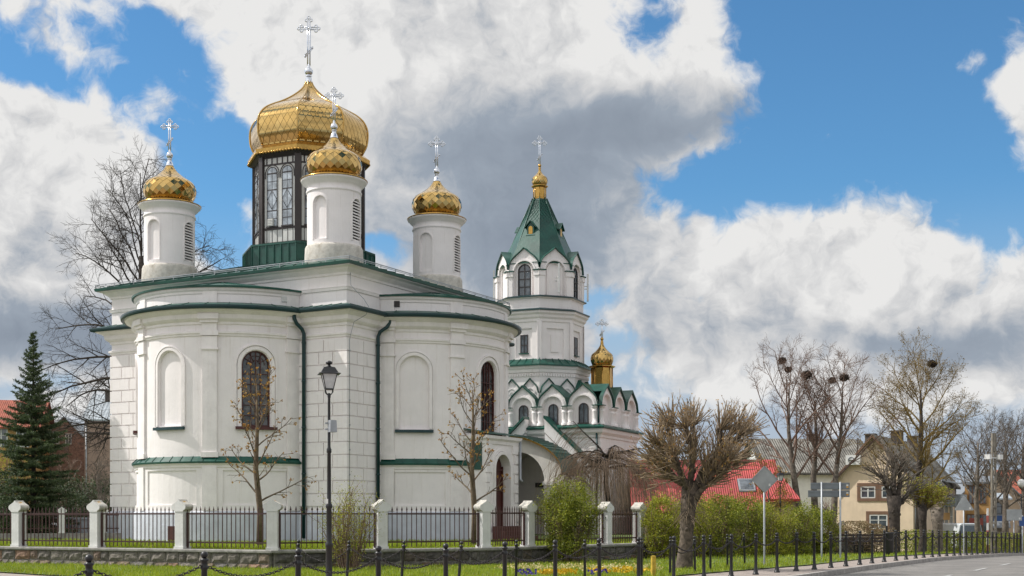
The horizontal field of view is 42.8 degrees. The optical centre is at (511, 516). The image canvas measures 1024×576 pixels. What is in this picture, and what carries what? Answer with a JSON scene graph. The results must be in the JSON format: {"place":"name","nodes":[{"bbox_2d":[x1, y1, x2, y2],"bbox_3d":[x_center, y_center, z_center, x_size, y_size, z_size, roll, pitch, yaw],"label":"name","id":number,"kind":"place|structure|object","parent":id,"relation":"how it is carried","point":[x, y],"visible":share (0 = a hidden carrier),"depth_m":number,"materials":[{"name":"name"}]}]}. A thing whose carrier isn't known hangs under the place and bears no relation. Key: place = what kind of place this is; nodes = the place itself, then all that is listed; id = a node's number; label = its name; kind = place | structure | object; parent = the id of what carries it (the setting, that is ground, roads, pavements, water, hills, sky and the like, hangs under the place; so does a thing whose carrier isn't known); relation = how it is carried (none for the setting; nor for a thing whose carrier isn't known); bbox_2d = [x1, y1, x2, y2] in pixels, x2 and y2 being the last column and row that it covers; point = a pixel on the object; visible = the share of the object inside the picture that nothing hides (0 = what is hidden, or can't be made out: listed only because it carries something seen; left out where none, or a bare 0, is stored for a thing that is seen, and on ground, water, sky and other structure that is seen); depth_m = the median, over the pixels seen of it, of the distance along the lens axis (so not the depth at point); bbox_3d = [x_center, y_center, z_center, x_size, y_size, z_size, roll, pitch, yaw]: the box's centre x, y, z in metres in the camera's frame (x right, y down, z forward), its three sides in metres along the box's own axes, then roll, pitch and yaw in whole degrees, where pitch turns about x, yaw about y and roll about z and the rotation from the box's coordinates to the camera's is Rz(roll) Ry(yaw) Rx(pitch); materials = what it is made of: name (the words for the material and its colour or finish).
{"place":"outdoors","nodes":[
{"label":"outdoors","id":0,"kind":"place"},
{"bbox_2d":[0,537,659,549],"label":"grass","id":1,"kind":"structure","parent":0,"point":[395,545],"depth_m":42.93,"materials":[{"name":"plant"}]},
{"bbox_2d":[5,531,841,547],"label":"church yard","id":2,"kind":"structure","parent":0,"point":[618,535],"depth_m":64.58,"materials":[{"name":"plant"}]},
{"bbox_2d":[0,466,29,532],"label":"evergreen shrub","id":3,"kind":"object","parent":2,"relation":"on","point":[2,485],"visible":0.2,"depth_m":59.78,"materials":[{"name":"green plant"}]},
{"bbox_2d":[0,444,38,532],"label":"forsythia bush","id":4,"kind":"object","parent":2,"relation":"on","point":[7,462],"visible":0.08,"depth_m":65.85,"materials":[{"name":"green plant"}]},
{"bbox_2d":[0,330,79,538],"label":"spruce tree","id":5,"kind":"object","parent":2,"relation":"on","point":[30,414],"visible":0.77,"depth_m":55.66,"materials":[{"name":"green plant"}]},
{"bbox_2d":[0,507,120,539],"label":"fence","id":6,"kind":"object","parent":2,"relation":"on","point":[63,530],"visible":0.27,"depth_m":54.61,"materials":[{"name":"grey metal"}]},
{"bbox_2d":[30,478,97,530],"bbox_3d":[-20.721,-0.443,60.874,3.577,3.104,3.407,0,0,0],"label":"evergreen shrub","id":7,"kind":"object","parent":2,"relation":"on","point":[68,501],"visible":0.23,"depth_m":60.87,"materials":[{"name":"green plant"}]},
{"bbox_2d":[51,457,90,511],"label":"bare shrub","id":8,"kind":"object","parent":2,"relation":"on","point":[70,466],"visible":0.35,"depth_m":77.98,"materials":[{"name":"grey plant"}]},
{"bbox_2d":[65,471,111,516],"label":"evergreen shrub","id":9,"kind":"object","parent":2,"relation":"on","point":[93,484],"visible":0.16,"depth_m":63.71,"materials":[{"name":"green plant"}]},
{"bbox_2d":[71,456,110,504],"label":"bare shrub","id":10,"kind":"object","parent":2,"relation":"on","point":[97,475],"visible":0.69,"depth_m":57.68,"materials":[{"name":"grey plant"}]},
{"bbox_2d":[25,135,238,468],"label":"bare tree","id":11,"kind":"object","parent":2,"relation":"on","point":[121,242],"visible":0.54,"depth_m":69.97,"materials":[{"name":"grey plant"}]},
{"bbox_2d":[220,357,316,545],"bbox_3d":[-8.062,-1.998,42.179,2.577,6.200,2.827,0,0,-36],"label":"young tree","id":12,"kind":"object","parent":2,"relation":"on","point":[255,472],"visible":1,"depth_m":41.95,"materials":[{"name":"brown plant"}]},
{"bbox_2d":[51,16,536,541],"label":"church","id":13,"kind":"structure","parent":2,"relation":"on","point":[305,292],"depth_m":51.78,"materials":[{"name":"white paint"}]},
{"bbox_2d":[438,369,510,544],"bbox_3d":[-1.403,-1.881,43.744,2.554,5.966,2.479,0,0,18],"label":"young tree","id":14,"kind":"object","parent":2,"relation":"on","point":[472,491],"visible":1,"depth_m":43.45,"materials":[{"name":"brown plant"}]},
{"bbox_2d":[493,136,643,534],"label":"bell tower","id":15,"kind":"structure","parent":2,"relation":"on","point":[538,281],"depth_m":74.68,"materials":[{"name":"white paint"}]},
{"bbox_2d":[534,421,681,515],"bbox_3d":[4.117,-1.459,55.774,6.324,5.227,6.281,0,0,41],"label":"weeping tree","id":16,"kind":"object","parent":2,"relation":"on","point":[604,461],"visible":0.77,"depth_m":55.39,"materials":[{"name":"brown plant"}]},
{"bbox_2d":[3,551,989,563],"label":"grass","id":17,"kind":"structure","parent":0,"point":[836,556],"depth_m":48.03,"materials":[{"name":"plant"}]},
{"bbox_2d":[0,551,998,575],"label":"lawn","id":18,"kind":"structure","parent":0,"point":[749,561],"depth_m":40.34,"materials":[{"name":"plant"}]},
{"bbox_2d":[301,471,386,569],"bbox_3d":[-4.703,0.155,37.346,2.240,2.901,2.112,0,0,43],"label":"thin bush","id":19,"kind":"object","parent":18,"relation":"on","point":[344,533],"visible":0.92,"depth_m":37.20,"materials":[{"name":"green plant"}]},
{"bbox_2d":[346,541,350,575],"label":"thin bollard","id":20,"kind":"object","parent":18,"relation":"on","point":[348,557],"visible":1,"depth_m":28.73,"materials":[{"name":"black metal"}]},
{"bbox_2d":[400,541,405,575],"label":"thin bollard","id":21,"kind":"object","parent":18,"relation":"on","point":[403,557],"visible":1,"depth_m":28.29,"materials":[{"name":"black metal"}]},
{"bbox_2d":[0,499,870,568],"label":"boundary fence","id":22,"kind":"object","parent":18,"relation":"on","point":[181,552],"visible":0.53,"depth_m":40.46,"materials":[{"name":"concrete"}]},
{"bbox_2d":[458,541,462,575],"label":"thin bollard","id":23,"kind":"object","parent":18,"relation":"on","point":[460,557],"visible":1,"depth_m":27.99,"materials":[{"name":"black metal"}]},
{"bbox_2d":[515,540,517,575],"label":"thin bollard","id":24,"kind":"object","parent":18,"relation":"on","point":[516,556],"visible":1,"depth_m":29.48,"materials":[{"name":"black metal"}]},
{"bbox_2d":[537,568,577,574],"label":"yellow pansies","id":25,"kind":"object","parent":18,"relation":"on","point":[559,571],"visible":0.91,"depth_m":33.20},
{"bbox_2d":[533,475,606,562],"bbox_3d":[1.804,0.050,42.520,2.339,3.114,3.008,0,0,-34],"label":"flowering bush","id":26,"kind":"object","parent":18,"relation":"on","point":[562,529],"visible":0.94,"depth_m":42.41,"materials":[{"name":"green plant"}]},
{"bbox_2d":[494,562,662,570],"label":"pale pansies","id":27,"kind":"object","parent":18,"relation":"on","point":[611,565],"visible":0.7,"depth_m":36.49,"materials":[{"name":"plant"}]},
{"bbox_2d":[583,539,586,575],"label":"thin bollard","id":28,"kind":"object","parent":18,"relation":"on","point":[584,558],"visible":1,"depth_m":29.96,"materials":[{"name":"black metal"}]},
{"bbox_2d":[587,565,650,572],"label":"yellow pansies","id":29,"kind":"object","parent":18,"relation":"on","point":[616,569],"visible":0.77,"depth_m":34.38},
{"bbox_2d":[640,537,642,575],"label":"thin bollard","id":30,"kind":"object","parent":18,"relation":"on","point":[641,564],"visible":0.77,"depth_m":32.58,"materials":[{"name":"black metal"}]},
{"bbox_2d":[651,555,655,574],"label":"yellow post","id":31,"kind":"object","parent":18,"relation":"on","point":[653,564],"visible":1,"depth_m":32.95,"materials":[{"name":"paint"}]},
{"bbox_2d":[637,490,680,558],"bbox_3d":[5.476,0.331,47.776,2.066,2.590,2.222,0,0,0],"label":"hedge bush","id":32,"kind":"object","parent":18,"relation":"on","point":[654,531],"visible":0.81,"depth_m":47.41,"materials":[{"name":"green plant"}]},
{"bbox_2d":[626,393,769,568],"bbox_3d":[5.402,-1.008,37.640,4.157,5.495,2.943,0,0,0],"label":"pollarded tree","id":33,"kind":"object","parent":18,"relation":"on","point":[723,459],"visible":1,"depth_m":37.61,"materials":[{"name":"brown plant"}]},
{"bbox_2d":[667,493,728,556],"bbox_3d":[7.000,0.351,49.749,2.350,2.582,2.540,0,0,25],"label":"hedge bush","id":34,"kind":"object","parent":18,"relation":"on","point":[704,527],"visible":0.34,"depth_m":49.45,"materials":[{"name":"green plant"}]},
{"bbox_2d":[697,487,750,555],"bbox_3d":[8.134,0.263,51.464,2.476,2.796,2.442,0,0,19],"label":"hedge bush","id":35,"kind":"object","parent":18,"relation":"on","point":[728,528],"visible":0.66,"depth_m":51.15,"materials":[{"name":"green plant"}]},
{"bbox_2d":[721,489,774,555],"bbox_3d":[9.616,0.287,53.482,2.296,2.823,2.456,0,0,-28],"label":"hedge bush","id":36,"kind":"object","parent":18,"relation":"on","point":[754,524],"visible":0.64,"depth_m":53.14,"materials":[{"name":"green plant"}]},
{"bbox_2d":[751,466,777,565],"bbox_3d":[7.722,0.008,39.974,0.814,3.084,0.108,0,0,0],"label":"diamond sign","id":37,"kind":"object","parent":18,"relation":"on","point":[764,479],"visible":0.94,"depth_m":39.94,"materials":[{"name":"metal"}]},
{"bbox_2d":[748,496,802,555],"bbox_3d":[11.074,0.445,55.062,2.557,2.595,2.341,0,0,0],"label":"hedge bush","id":38,"kind":"object","parent":18,"relation":"on","point":[780,524],"visible":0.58,"depth_m":54.76,"materials":[{"name":"green plant"}]},
{"bbox_2d":[771,498,819,554],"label":"hedge bush","id":39,"kind":"object","parent":18,"relation":"on","point":[803,523],"visible":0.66,"depth_m":56.69,"materials":[{"name":"green plant"}]},
{"bbox_2d":[805,505,845,554],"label":"hedge bush","id":40,"kind":"object","parent":18,"relation":"on","point":[827,520],"visible":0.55,"depth_m":59.11,"materials":[{"name":"green plant"}]},
{"bbox_2d":[808,482,849,556],"bbox_3d":[12.122,0.150,49.963,1.592,2.932,0.093,0,0,0],"label":"direction board","id":41,"kind":"object","parent":18,"relation":"on","point":[822,489],"visible":0.94,"depth_m":49.97,"materials":[{"name":"metal"}]},
{"bbox_2d":[828,533,858,552],"bbox_3d":[15.199,1.281,60.044,1.500,0.985,0.600,0,0,-12],"label":"park bench","id":42,"kind":"object","parent":18,"relation":"on","point":[853,538],"visible":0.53,"depth_m":60.26,"materials":[{"name":"brown wood"}]},
{"bbox_2d":[784,341,904,530],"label":"bare tree","id":43,"kind":"object","parent":18,"relation":"on","point":[835,473],"visible":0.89,"depth_m":73.82,"materials":[{"name":"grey plant"}]},
{"bbox_2d":[823,520,898,553],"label":"dry hedge","id":44,"kind":"object","parent":18,"relation":"on","point":[864,524],"visible":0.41,"depth_m":62.86,"materials":[{"name":"brown plant"}]},
{"bbox_2d":[855,533,882,553],"bbox_3d":[16.733,1.290,60.544,1.500,0.985,0.600,0,0,-12],"label":"park bench","id":45,"kind":"object","parent":18,"relation":"on","point":[857,535],"visible":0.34,"depth_m":60.70,"materials":[{"name":"brown wood"}]},
{"bbox_2d":[885,526,902,554],"bbox_3d":[16.340,1.053,56.000,0.780,1.300,0.409,0,0,0],"label":"litter bin","id":46,"kind":"object","parent":18,"relation":"on","point":[889,547],"visible":0.78,"depth_m":55.84,"materials":[{"name":"black metal"}]},
{"bbox_2d":[854,440,934,552],"bbox_3d":[18.895,-0.870,64.513,3.804,5.893,2.730,0,0,17],"label":"pollarded tree","id":47,"kind":"object","parent":18,"relation":"on","point":[895,500],"visible":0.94,"depth_m":63.92,"materials":[{"name":"brown plant"}]},
{"bbox_2d":[901,475,954,552],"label":"pollarded tree","id":48,"kind":"object","parent":18,"relation":"on","point":[926,498],"visible":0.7,"depth_m":65.84,"materials":[{"name":"green plant"}]},
{"bbox_2d":[928,523,981,550],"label":"parked van","id":49,"kind":"object","parent":18,"relation":"on","point":[958,527],"visible":0.09,"depth_m":82.03,"materials":[{"name":"paint"}]},
{"bbox_2d":[900,529,1023,552],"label":"clipped hedge","id":50,"kind":"object","parent":18,"relation":"on","point":[911,535],"visible":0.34,"depth_m":74.10,"materials":[{"name":"green plant"}]},
{"bbox_2d":[946,405,1015,552],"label":"bare tree","id":51,"kind":"object","parent":18,"relation":"on","point":[976,478],"visible":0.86,"depth_m":79.88,"materials":[{"name":"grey plant"}]},
{"bbox_2d":[950,422,1023,549],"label":"bare tree","id":52,"kind":"object","parent":18,"relation":"on","point":[1002,464],"visible":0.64,"depth_m":81.71,"materials":[{"name":"brown plant"}]},
{"bbox_2d":[961,408,1023,550],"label":"bare tree","id":53,"kind":"object","parent":18,"relation":"on","point":[1005,522],"visible":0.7,"depth_m":83.98,"materials":[{"name":"brown plant"}]},
{"bbox_2d":[998,417,1023,549],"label":"bare tree","id":54,"kind":"object","parent":18,"relation":"on","point":[1018,502],"visible":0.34,"depth_m":85.85,"materials":[{"name":"brown plant"}]},
{"bbox_2d":[0,553,1000,575],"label":"pavement","id":55,"kind":"structure","parent":0,"point":[789,571],"depth_m":38.05,"materials":[{"name":"concrete"}]},
{"bbox_2d":[84,554,93,575],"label":"bollard","id":56,"kind":"object","parent":55,"relation":"on","point":[89,564],"visible":1,"depth_m":15.35,"materials":[{"name":"black metal"}]},
{"bbox_2d":[93,565,202,575],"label":"chain","id":57,"kind":"object","parent":56,"relation":"hanging from","point":[181,574],"visible":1,"depth_m":16.52,"materials":[{"name":"metal"}]},
{"bbox_2d":[200,551,208,575],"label":"bollard","id":58,"kind":"object","parent":55,"relation":"on","point":[204,560],"visible":1,"depth_m":16.77,"materials":[{"name":"black metal"}]},
{"bbox_2d":[208,560,295,575],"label":"chain","id":59,"kind":"object","parent":58,"relation":"hanging from","point":[231,574],"visible":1,"depth_m":17.64,"materials":[{"name":"metal"}]},
{"bbox_2d":[294,548,301,575],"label":"bollard","id":60,"kind":"object","parent":55,"relation":"on","point":[298,557],"visible":1,"depth_m":18.27,"materials":[{"name":"black metal"}]},
{"bbox_2d":[302,557,376,573],"bbox_3d":[-2.526,0.726,19.150,0.048,0.245,1.977,0,0,29],"label":"chain","id":61,"kind":"object","parent":60,"relation":"hanging from","point":[342,572],"visible":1,"depth_m":19.17,"materials":[{"name":"metal"}]},
{"bbox_2d":[317,361,340,575],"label":"street lamp","id":62,"kind":"object","parent":55,"relation":"on","point":[329,373],"visible":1,"depth_m":25.95,"materials":[{"name":"black metal"}]},
{"bbox_2d":[375,546,381,575],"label":"bollard","id":63,"kind":"object","parent":55,"relation":"on","point":[378,553],"visible":1,"depth_m":19.96,"materials":[{"name":"black metal"}]},
{"bbox_2d":[382,554,444,568],"bbox_3d":[-1.574,0.726,20.850,0.048,0.245,1.975,0,0,29],"label":"chain","id":64,"kind":"object","parent":63,"relation":"hanging from","point":[417,567],"visible":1,"depth_m":20.84,"materials":[{"name":"metal"}]},
{"bbox_2d":[442,543,448,575],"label":"bollard","id":65,"kind":"object","parent":55,"relation":"on","point":[445,550],"visible":1,"depth_m":21.66,"materials":[{"name":"black metal"}]},
{"bbox_2d":[448,552,503,564],"bbox_3d":[-0.616,0.722,22.500,0.048,0.238,1.896,0,0,31],"label":"chain","id":66,"kind":"object","parent":65,"relation":"hanging from","point":[473,563],"visible":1,"depth_m":22.45,"materials":[{"name":"metal"}]},
{"bbox_2d":[502,541,507,575],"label":"bollard","id":67,"kind":"object","parent":55,"relation":"on","point":[504,559],"visible":1,"depth_m":23.26,"materials":[{"name":"black metal"}]},
{"bbox_2d":[552,540,557,575],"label":"bollard","id":68,"kind":"object","parent":55,"relation":"on","point":[555,545],"visible":1,"depth_m":24.97,"materials":[{"name":"black metal"}]},
{"bbox_2d":[596,538,601,575],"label":"bollard","id":69,"kind":"object","parent":55,"relation":"on","point":[598,544],"visible":1,"depth_m":26.66,"materials":[{"name":"black metal"}]},
{"bbox_2d":[636,537,640,575],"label":"bollard","id":70,"kind":"object","parent":55,"relation":"on","point":[638,542],"visible":1,"depth_m":28.36,"materials":[{"name":"black metal"}]},
{"bbox_2d":[671,536,675,575],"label":"bollard","id":71,"kind":"object","parent":55,"relation":"on","point":[673,555],"visible":1,"depth_m":29.97,"materials":[{"name":"black metal"}]},
{"bbox_2d":[701,535,705,575],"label":"bollard","id":72,"kind":"object","parent":55,"relation":"on","point":[703,539],"visible":1,"depth_m":31.67,"materials":[{"name":"black metal"}]},
{"bbox_2d":[728,534,733,575],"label":"bollard","id":73,"kind":"object","parent":55,"relation":"on","point":[731,538],"visible":1,"depth_m":33.16,"materials":[{"name":"black metal"}]},
{"bbox_2d":[753,533,758,574],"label":"bollard","id":74,"kind":"object","parent":55,"relation":"on","point":[755,571],"visible":1,"depth_m":34.67,"materials":[{"name":"black metal"}]},
{"bbox_2d":[774,533,779,572],"bbox_3d":[7.299,0.999,35.998,0.166,1.102,0.170,0,0,40],"label":"bollard","id":75,"kind":"object","parent":55,"relation":"on","point":[776,555],"visible":1,"depth_m":35.96,"materials":[{"name":"black metal"}]},
{"bbox_2d":[793,532,798,570],"bbox_3d":[8.054,0.999,36.996,0.170,1.102,0.166,0,0,-27],"label":"bollard","id":76,"kind":"object","parent":55,"relation":"on","point":[796,553],"visible":1,"depth_m":36.96,"materials":[{"name":"black metal"}]},
{"bbox_2d":[811,532,816,569],"bbox_3d":[8.787,0.999,37.999,0.166,1.102,0.170,-1,0,-26],"label":"bollard","id":77,"kind":"object","parent":55,"relation":"on","point":[814,567],"visible":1,"depth_m":37.96,"materials":[{"name":"black metal"}]},
{"bbox_2d":[828,531,833,567],"bbox_3d":[9.563,0.999,39.199,0.170,1.102,0.166,0,0,15],"label":"bollard","id":78,"kind":"object","parent":55,"relation":"on","point":[830,552],"visible":1,"depth_m":39.16,"materials":[{"name":"black metal"}]},
{"bbox_2d":[955,496,973,553],"bbox_3d":[21.434,0.419,61.981,0.920,2.780,0.104,0,0,0],"label":"triangle sign","id":79,"kind":"object","parent":55,"relation":"on","point":[964,504],"visible":0.96,"depth_m":61.94,"materials":[{"name":"metal"}]},
{"bbox_2d":[984,433,1002,552],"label":"utility pole","id":80,"kind":"object","parent":55,"relation":"on","point":[993,448],"visible":0.91,"depth_m":71.95,"materials":[{"name":"concrete"}]},
{"bbox_2d":[1007,509,1021,532],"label":"square sign","id":81,"kind":"object","parent":55,"relation":"on","point":[1013,515],"visible":0.91,"depth_m":73.93,"materials":[{"name":"metal"}]},
{"bbox_2d":[1017,479,1023,551],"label":"globe lamp","id":82,"kind":"object","parent":55,"relation":"on","point":[1020,482],"visible":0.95,"depth_m":79.95,"materials":[{"name":"white metal"}]},
{"bbox_2d":[0,0,1023,481],"label":"sky","id":83,"kind":"structure","parent":0,"point":[723,176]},
{"bbox_2d":[831,556,1023,575],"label":"road","id":84,"kind":"structure","parent":0,"point":[994,566],"depth_m":41.95,"materials":[{"name":"asphalt"}]},
{"bbox_2d":[790,553,1023,575],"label":"road kerb","id":85,"kind":"structure","parent":84,"relation":"on","point":[857,568],"depth_m":44.25,"materials":[{"name":"concrete"}]},
{"bbox_3d":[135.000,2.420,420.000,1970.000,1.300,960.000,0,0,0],"label":"ground","id":86,"kind":"structure","parent":0,"visible":0},
{"bbox_2d":[0,400,54,510],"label":"red tile house","id":87,"kind":"structure","parent":86,"relation":"on","point":[4,404],"depth_m":96.83,"materials":[{"name":"white paint"}]},
{"bbox_2d":[49,416,83,509],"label":"brick gable house","id":88,"kind":"structure","parent":86,"relation":"on","point":[77,452],"depth_m":104.10,"materials":[{"name":"brick"}]},
{"bbox_2d":[81,392,111,499],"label":"pink house","id":89,"kind":"structure","parent":86,"relation":"on","point":[89,458],"depth_m":99.94,"materials":[{"name":"paint"}]},
{"bbox_2d":[627,460,799,535],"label":"red roof house","id":90,"kind":"structure","parent":86,"relation":"on","point":[743,481],"depth_m":71.30,"materials":[{"name":"tile"}]},
{"bbox_2d":[749,453,792,535],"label":"bare tree","id":91,"kind":"object","parent":86,"relation":"on","point":[778,492],"visible":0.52,"depth_m":65.88,"materials":[{"name":"brown plant"}]},
{"bbox_2d":[728,334,863,513],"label":"bare tree","id":92,"kind":"object","parent":86,"relation":"on","point":[792,457],"visible":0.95,"depth_m":73.67,"materials":[{"name":"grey plant"}]},
{"bbox_2d":[744,434,862,531],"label":"grey roof house","id":93,"kind":"structure","parent":86,"relation":"on","point":[824,475],"depth_m":101.37,"materials":[{"name":"white paint"}]},
{"bbox_2d":[785,363,859,522],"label":"bare tree","id":94,"kind":"object","parent":86,"relation":"on","point":[814,472],"visible":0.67,"depth_m":74.82,"materials":[{"name":"brown plant"}]},
{"bbox_2d":[815,499,849,533],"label":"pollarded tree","id":95,"kind":"object","parent":86,"relation":"on","point":[826,505],"visible":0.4,"depth_m":65.95,"materials":[{"name":"plant"}]},
{"bbox_2d":[830,430,972,551],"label":"cream house","id":96,"kind":"structure","parent":86,"relation":"on","point":[868,505],"depth_m":84.41,"materials":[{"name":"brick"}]},
{"bbox_2d":[857,483,878,500],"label":"window","id":97,"kind":"structure","parent":96,"relation":"in","point":[867,494],"depth_m":84.15,"materials":[{"name":"white paint"}]},
{"bbox_2d":[866,511,888,530],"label":"window","id":98,"kind":"structure","parent":96,"relation":"in","point":[873,517],"depth_m":83.80,"materials":[{"name":"white paint"}]},
{"bbox_2d":[878,483,896,500],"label":"window","id":99,"kind":"structure","parent":96,"relation":"in","point":[882,494],"depth_m":83.66,"materials":[{"name":"white paint"}]},
{"bbox_2d":[843,326,987,549],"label":"budding tree","id":100,"kind":"object","parent":86,"relation":"on","point":[922,463],"visible":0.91,"depth_m":75.57,"materials":[{"name":"brown plant"}]},
{"bbox_2d":[921,487,957,552],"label":"pollarded tree","id":101,"kind":"object","parent":86,"relation":"on","point":[937,514],"visible":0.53,"depth_m":69.78,"materials":[{"name":"grey plant"}]},
{"bbox_2d":[961,476,993,551],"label":"ochre house","id":102,"kind":"structure","parent":86,"relation":"on","point":[984,504],"depth_m":93.93,"materials":[{"name":"yellow paint"}]},
{"bbox_2d":[968,485,974,503],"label":"window","id":103,"kind":"structure","parent":102,"relation":"in","point":[972,488],"depth_m":94.13,"materials":[{"name":"glass"}]},
{"bbox_2d":[956,467,1020,550],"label":"beige gable house","id":104,"kind":"structure","parent":86,"relation":"on","point":[959,516],"depth_m":111.90,"materials":[{"name":"paint"}]},
{"bbox_2d":[993,493,1012,550],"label":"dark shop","id":105,"kind":"structure","parent":86,"relation":"on","point":[999,513],"depth_m":101.90,"materials":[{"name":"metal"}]},
{"bbox_2d":[997,470,1023,533],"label":"orange roof house","id":106,"kind":"structure","parent":86,"relation":"on","point":[1017,488],"depth_m":125.69,"materials":[{"name":"tile"}]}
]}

